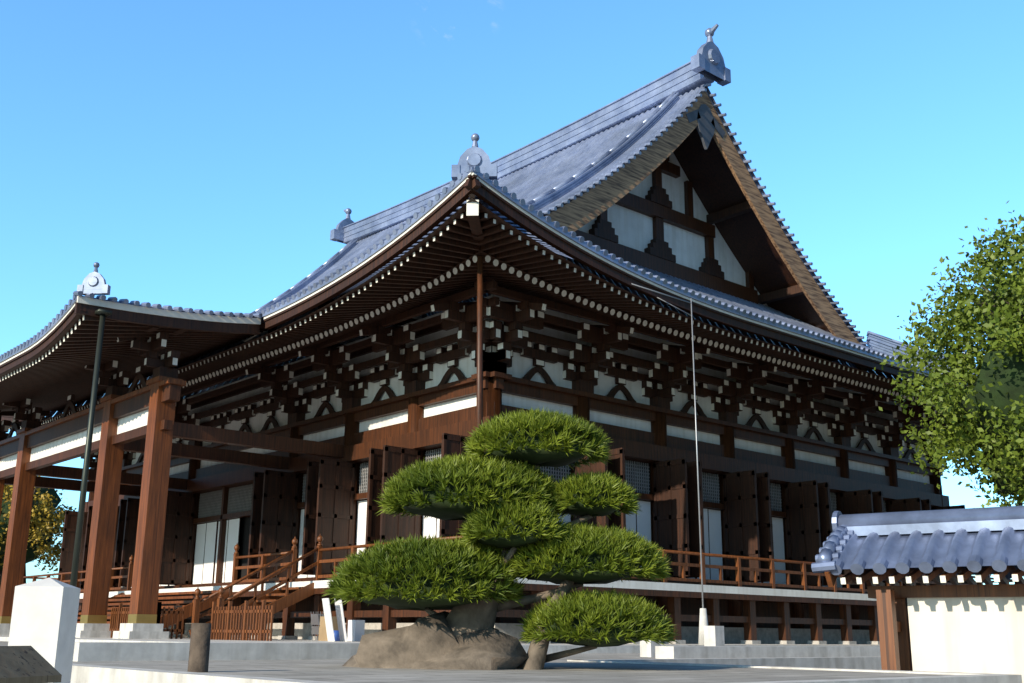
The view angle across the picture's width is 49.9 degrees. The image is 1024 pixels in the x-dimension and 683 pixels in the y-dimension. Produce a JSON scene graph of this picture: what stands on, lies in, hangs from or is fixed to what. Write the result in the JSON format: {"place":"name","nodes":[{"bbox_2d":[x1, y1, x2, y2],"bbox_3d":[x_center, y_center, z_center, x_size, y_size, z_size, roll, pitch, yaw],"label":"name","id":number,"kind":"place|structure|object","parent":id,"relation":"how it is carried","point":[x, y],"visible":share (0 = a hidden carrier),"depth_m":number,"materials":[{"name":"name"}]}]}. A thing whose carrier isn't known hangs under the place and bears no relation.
{"place":"outdoors","nodes":[
{"label":"outdoors","id":0,"kind":"place"},
{"bbox_2d":[0,485,61,570],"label":"tree","id":1,"kind":"object","parent":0,"point":[30,555],"visible":0.23,"depth_m":79.71,"materials":[{"name":"green plant"}]},
{"bbox_2d":[8,578,80,682],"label":"stone pillar","id":2,"kind":"structure","parent":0,"point":[44,618],"depth_m":6.63,"materials":[{"name":"grey stone"}]},
{"bbox_2d":[342,611,528,669],"bbox_3d":[-0.742,3.391,12.386,1.987,0.696,1.877,13,-19,-39],"label":"rock","id":3,"kind":"object","parent":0,"point":[430,642],"visible":0.84,"depth_m":11.94,"materials":[{"name":"brown stone"}]},
{"bbox_2d":[0,641,946,682],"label":"terrace paving","id":4,"kind":"structure","parent":0,"point":[562,670],"depth_m":10.99,"materials":[{"name":"grey stone"}]},
{"bbox_2d":[0,0,1023,584],"label":"sky","id":5,"kind":"structure","parent":0,"point":[206,154],"materials":[{"name":"blue"}]},
{"bbox_2d":[698,608,707,644],"bbox_3d":[5.370,7.989,30.811,0.340,1.000,0.340,13,-19,-39],"label":"thin pole base","id":6,"kind":"object","parent":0,"point":[703,620],"visible":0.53,"depth_m":30.74,"materials":[{"name":"white stone"}]},
{"bbox_2d":[631,283,703,607],"bbox_3d":[4.151,2.922,31.717,2.734,9.435,0.394,8,-16,-25],"label":"thin pole","id":7,"kind":"object","parent":6,"relation":"on","point":[695,428],"visible":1,"depth_m":32.33,"materials":[{"name":"grey metal"}]},
{"bbox_2d":[824,565,1023,682],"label":"roofed wall","id":8,"kind":"structure","parent":0,"point":[969,634],"depth_m":12.92,"materials":[{"name":"white paint"}]},
{"bbox_2d":[811,511,1023,581],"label":"roofed wall tile ends","id":9,"kind":"object","parent":8,"relation":"attached to","point":[834,565],"visible":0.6,"depth_m":13.01,"materials":[{"name":"grey ceramic"}]},
{"bbox_2d":[817,506,1023,575],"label":"wall roof tiles","id":10,"kind":"object","parent":8,"relation":"on","point":[961,545],"visible":0.84,"depth_m":13.07,"materials":[{"name":"ceramic"}]},
{"bbox_2d":[840,574,1018,585],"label":"rafter ends","id":11,"kind":"object","parent":8,"relation":"attached to","point":[942,579],"visible":0.66,"depth_m":12.58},
{"bbox_2d":[874,201,1023,507],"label":"tree","id":12,"kind":"object","parent":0,"point":[966,318],"depth_m":34.60,"materials":[{"name":"green plant"}]},
{"bbox_2d":[958,290,1023,494],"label":"tree","id":13,"kind":"object","parent":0,"point":[1010,377],"visible":0.45,"depth_m":33.36,"materials":[{"name":"green plant"}]},
{"label":"ground","id":14,"kind":"structure","parent":0,"visible":0},
{"bbox_2d":[0,646,61,682],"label":"stone block","id":15,"kind":"object","parent":14,"relation":"on","point":[24,664],"visible":1,"depth_m":4.63,"materials":[{"name":"grey stone"}]},
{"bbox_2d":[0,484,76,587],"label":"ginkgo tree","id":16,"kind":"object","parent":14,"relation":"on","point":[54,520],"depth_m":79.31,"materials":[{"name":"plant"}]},
{"bbox_2d":[187,623,211,671],"bbox_3d":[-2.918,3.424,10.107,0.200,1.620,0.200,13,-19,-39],"label":"short post","id":17,"kind":"object","parent":14,"relation":"on","point":[199,651],"visible":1,"depth_m":10.19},
{"bbox_2d":[322,406,679,669],"bbox_3d":[-0.147,2.806,12.615,4.048,4.173,2.211,2,-15,-4],"label":"pine","id":18,"kind":"object","parent":14,"relation":"on","point":[427,554],"depth_m":12.21,"materials":[{"name":"green plant"}]},
{"bbox_2d":[355,429,649,646],"bbox_3d":[-0.123,2.228,12.793,3.364,2.538,1.514,1,-15,-2],"label":"tree foliage","id":19,"kind":"object","parent":18,"relation":"attached to","point":[444,510],"visible":0.38,"depth_m":12.35,"materials":[{"name":"green plant"}]},
{"bbox_2d":[70,626,1021,682],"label":"stone kerb","id":20,"kind":"structure","parent":14,"relation":"on","point":[714,650],"depth_m":14.69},
{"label":"hall stone platform","id":21,"kind":"object","parent":14,"relation":"on","visible":0},
{"bbox_2d":[0,636,879,645],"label":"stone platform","id":22,"kind":"structure","parent":21,"relation":"on","point":[6,638],"depth_m":31.65,"materials":[{"name":"white stone"}]},
{"bbox_2d":[0,623,168,638],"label":"porch stone bases","id":23,"kind":"object","parent":22,"relation":"on","point":[129,630],"visible":0.7,"depth_m":33.54,"materials":[{"name":"grey stone"}]},
{"bbox_2d":[0,614,156,623],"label":"porch column shoes","id":24,"kind":"object","parent":23,"relation":"on","point":[135,618],"visible":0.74,"depth_m":36.18,"materials":[{"name":"gold metal"}]},
{"bbox_2d":[0,375,229,627],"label":"porch timber","id":25,"kind":"object","parent":22,"relation":"on","point":[144,598],"visible":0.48,"depth_m":37.03,"materials":[{"name":"brown wood"}]},
{"bbox_2d":[311,612,323,640],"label":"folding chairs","id":26,"kind":"object","parent":22,"relation":"on","point":[315,619],"visible":0.75,"depth_m":33.38,"materials":[{"name":"metal"}]},
{"bbox_2d":[318,616,337,640],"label":"cardboard boxes","id":27,"kind":"object","parent":22,"relation":"on","point":[322,633],"visible":0.32,"depth_m":32.56,"materials":[{"name":"beige cardboard"}]},
{"bbox_2d":[322,598,347,641],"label":"signboards","id":28,"kind":"object","parent":22,"relation":"on","point":[340,621],"visible":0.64,"depth_m":31.09,"materials":[{"name":"white wood"}]},
{"bbox_2d":[334,630,339,640],"bbox_3d":[-5.139,8.575,32.055,0.320,0.300,0.320,13,-19,-39],"label":"blue bucket","id":29,"kind":"object","parent":22,"relation":"on","point":[336,635],"visible":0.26,"depth_m":31.94,"materials":[{"name":"plastic"}]},
{"bbox_2d":[347,620,364,640],"bbox_3d":[-4.564,8.463,32.193,0.320,0.600,0.400,13,-19,-39],"label":"box","id":30,"kind":"object","parent":22,"relation":"on","point":[356,628],"visible":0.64,"depth_m":32.07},
{"bbox_2d":[0,113,971,640],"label":"hall","id":31,"kind":"structure","parent":22,"relation":"on","point":[56,377],"depth_m":39.39,"materials":[{"name":"brown wood"}]},
{"bbox_2d":[70,309,111,586],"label":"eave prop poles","id":32,"kind":"object","parent":31,"relation":"attached to","point":[103,313],"visible":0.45,"depth_m":31.81,"materials":[{"name":"metal"}]},
{"bbox_2d":[0,172,944,461],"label":"hall rafter ends","id":33,"kind":"object","parent":31,"relation":"attached to","point":[472,208],"visible":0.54,"depth_m":36.07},
{"bbox_2d":[46,84,936,416],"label":"hall roof tiles","id":34,"kind":"object","parent":31,"relation":"attached to","point":[530,182],"visible":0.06,"depth_m":51.29,"materials":[{"name":"grey tile"}]},
{"bbox_2d":[0,24,976,383],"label":"hall roof ridges","id":35,"kind":"object","parent":34,"relation":"on","point":[706,66],"visible":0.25,"depth_m":47.84,"materials":[{"name":"grey tile"}]},
{"bbox_2d":[93,28,975,367],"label":"roof ridge ornaments","id":36,"kind":"object","parent":35,"relation":"on","point":[475,136],"visible":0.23,"depth_m":47.21},
{"bbox_2d":[159,500,841,587],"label":"sliding door panels","id":37,"kind":"object","parent":31,"relation":"attached to","point":[714,538],"visible":0.11,"depth_m":41.85,"materials":[{"name":"white paper"}]},
{"bbox_2d":[23,546,1000,640],"bbox_3d":[-2.733,12.526,51.911,36.755,3.025,37.220,13,-19,-39],"label":"railing","id":38,"kind":"object","parent":31,"relation":"attached to","point":[229,621],"visible":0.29,"depth_m":35.24,"materials":[{"name":"brown wood"}]},
{"bbox_2d":[23,533,1012,603],"bbox_3d":[-2.322,11.915,52.441,35.740,2.364,37.270,13,-19,-39],"label":"round hall railing","id":39,"kind":"object","parent":31,"relation":"attached to","point":[220,591],"visible":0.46,"depth_m":35.87,"materials":[{"name":"brown wood"}]},
{"bbox_2d":[175,92,866,371],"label":"hall bargeboards","id":40,"kind":"object","parent":31,"relation":"attached to","point":[585,208],"visible":0.36,"depth_m":48.37,"materials":[{"name":"brown wood"}]},
{"bbox_2d":[686,104,724,149],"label":"gable ornament","id":41,"kind":"object","parent":40,"relation":"attached to","point":[708,124],"visible":0.48,"depth_m":48.17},
{"bbox_2d":[23,256,1021,629],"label":"wooden pillars","id":42,"kind":"structure","parent":31,"relation":"attached to","point":[489,400],"depth_m":39.88,"materials":[{"name":"brown wood"}]},
{"bbox_2d":[198,448,885,517],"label":"hall lattice bars","id":43,"kind":"object","parent":31,"relation":"on","point":[437,452],"visible":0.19,"depth_m":42.09,"materials":[{"name":"brown wood"}]},
{"bbox_2d":[199,449,884,517],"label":"window","id":44,"kind":"structure","parent":31,"relation":"attached to","point":[546,474],"depth_m":40.71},
{"bbox_2d":[202,448,883,579],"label":"hall interior","id":45,"kind":"object","parent":31,"relation":"attached to","point":[244,536],"visible":0.01,"depth_m":45.34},
{"bbox_2d":[164,623,879,644],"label":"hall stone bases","id":46,"kind":"object","parent":22,"relation":"on","point":[733,635],"visible":0.14,"depth_m":38.84,"materials":[{"name":"beige stone"}]}
]}

